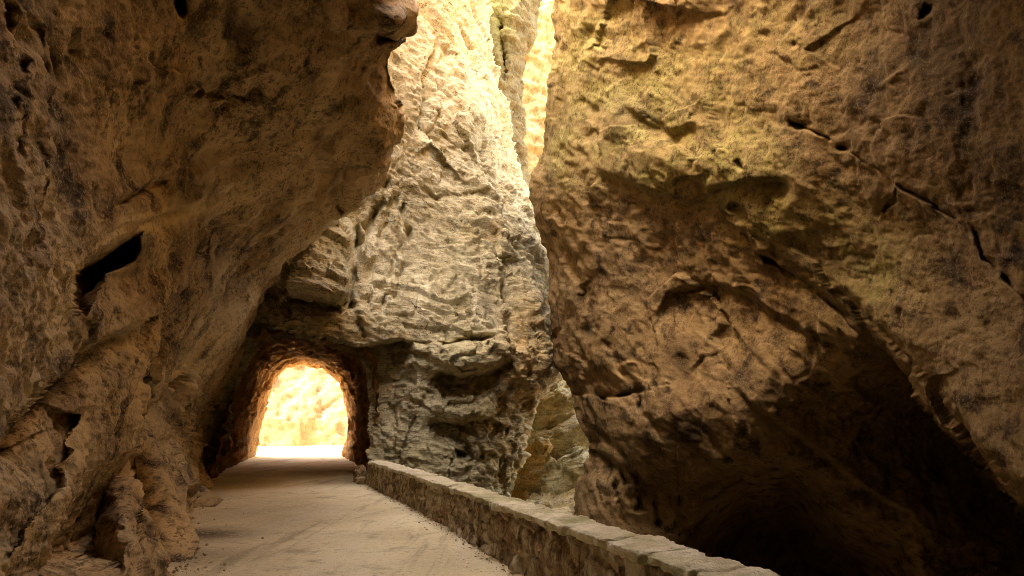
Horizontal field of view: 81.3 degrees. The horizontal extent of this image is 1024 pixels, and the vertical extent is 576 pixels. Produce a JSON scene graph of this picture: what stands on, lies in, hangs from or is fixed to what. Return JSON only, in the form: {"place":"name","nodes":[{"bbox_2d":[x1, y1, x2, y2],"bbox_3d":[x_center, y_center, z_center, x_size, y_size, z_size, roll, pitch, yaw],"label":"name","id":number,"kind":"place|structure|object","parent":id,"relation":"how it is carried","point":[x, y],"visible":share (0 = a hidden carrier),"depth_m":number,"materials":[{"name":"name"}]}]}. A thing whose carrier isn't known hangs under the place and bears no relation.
{"place":"outdoors","nodes":[
{"label":"outdoors","id":0,"kind":"place"},
{"bbox_2d":[0,0,418,575],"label":"overhanging cliff","id":1,"kind":"structure","parent":0,"point":[182,182],"depth_m":6.82,"materials":[{"name":"brown stone"}]},
{"bbox_2d":[258,365,347,445],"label":"roadside cliff","id":2,"kind":"structure","parent":0,"point":[305,406],"depth_m":53.92,"materials":[{"name":"beige stone"}]},
{"bbox_2d":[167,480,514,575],"bbox_3d":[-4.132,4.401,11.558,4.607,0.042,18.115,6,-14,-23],"label":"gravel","id":3,"kind":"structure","parent":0,"point":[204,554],"depth_m":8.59,"materials":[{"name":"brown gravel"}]},
{"bbox_2d":[167,446,523,575],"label":"road","id":4,"kind":"structure","parent":0,"point":[311,510],"depth_m":10.03,"materials":[{"name":"beige concrete"},{"name":"sand"},{"name":"gravel"}]},
{"bbox_2d":[168,499,513,575],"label":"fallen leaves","id":5,"kind":"object","parent":4,"relation":"on","point":[411,526],"visible":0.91,"depth_m":8.50,"materials":[{"name":"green plant"}]},
{"bbox_2d":[352,465,366,482],"bbox_3d":[-4.766,5.891,18.671,0.401,0.687,0.637,0,-13,0],"label":"stone","id":6,"kind":"object","parent":4,"relation":"on","point":[359,469],"visible":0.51,"depth_m":18.48,"materials":[{"name":"brown stone"}]},
{"bbox_2d":[355,473,365,484],"bbox_3d":[-4.494,5.818,18.043,0.498,0.419,0.615,0,-13,0],"label":"stone","id":7,"kind":"object","parent":4,"relation":"on","point":[360,479],"visible":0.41,"depth_m":17.80,"materials":[{"name":"brown stone"}]},
{"bbox_2d":[365,460,372,484],"bbox_3d":[-4.269,5.634,17.936,0.229,0.886,0.462,0,-13,0],"label":"stone","id":8,"kind":"object","parent":4,"relation":"on","point":[367,470],"visible":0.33,"depth_m":17.78,"materials":[{"name":"brown stone"}]},
{"bbox_2d":[367,460,779,575],"bbox_3d":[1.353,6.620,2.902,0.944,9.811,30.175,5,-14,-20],"label":"stone parapet","id":9,"kind":"structure","parent":4,"relation":"on","point":[521,537],"depth_m":6.68,"materials":[{"name":"beige stone"}]},
{"bbox_2d":[200,0,562,496],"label":"rock spur","id":10,"kind":"structure","parent":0,"point":[422,273],"depth_m":22.45,"materials":[{"name":"beige stone"}]},
{"bbox_2d":[205,327,379,478],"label":"road tunnel","id":11,"kind":"structure","parent":10,"relation":"in","point":[271,361],"depth_m":26.80,"materials":[{"name":"brown stone"}]},
{"bbox_2d":[526,488,574,514],"bbox_3d":[1.694,9.898,25.388,4.704,2.749,3.689,0,-13,0],"label":"boulder","id":12,"kind":"object","parent":10,"relation":"on","point":[565,501],"visible":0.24,"depth_m":24.72,"materials":[{"name":"beige stone"}]},
{"bbox_2d":[511,437,558,500],"bbox_3d":[1.099,9.271,28.650,3.303,4.138,3.896,0,-13,0],"label":"boulder","id":13,"kind":"object","parent":12,"relation":"on","point":[527,482],"visible":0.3,"depth_m":27.34,"materials":[{"name":"brown stone"}]},
{"bbox_2d":[540,446,588,497],"bbox_3d":[2.710,9.218,27.570,3.481,3.665,4.145,0,-13,0],"label":"boulder","id":14,"kind":"object","parent":12,"relation":"on","point":[562,474],"visible":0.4,"depth_m":26.48,"materials":[{"name":"beige stone"}]},
{"bbox_2d":[527,414,590,457],"bbox_3d":[2.575,7.781,30.025,4.048,3.013,3.606,0,-13,0],"label":"boulder","id":15,"kind":"object","parent":14,"relation":"on","point":[567,434],"visible":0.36,"depth_m":28.68,"materials":[{"name":"brown stone"}]},
{"bbox_2d":[531,379,575,432],"bbox_3d":[2.459,6.384,31.368,3.815,3.377,3.506,0,-13,0],"label":"boulder","id":16,"kind":"object","parent":15,"relation":"on","point":[555,408],"visible":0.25,"depth_m":30.00,"materials":[{"name":"brown stone"}]},
{"bbox_2d":[489,0,541,186],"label":"cliff buttress","id":17,"kind":"structure","parent":0,"point":[513,29],"depth_m":44.26,"materials":[{"name":"beige stone"}]},
{"bbox_2d":[522,0,555,173],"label":"sunlit cliff","id":18,"kind":"structure","parent":0,"point":[538,59],"depth_m":67.03,"materials":[{"name":"beige stone"}]},
{"bbox_2d":[529,0,1023,575],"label":"massive cliff","id":19,"kind":"structure","parent":0,"point":[783,242],"depth_m":14.70,"materials":[{"name":"brown stone"}]}
]}

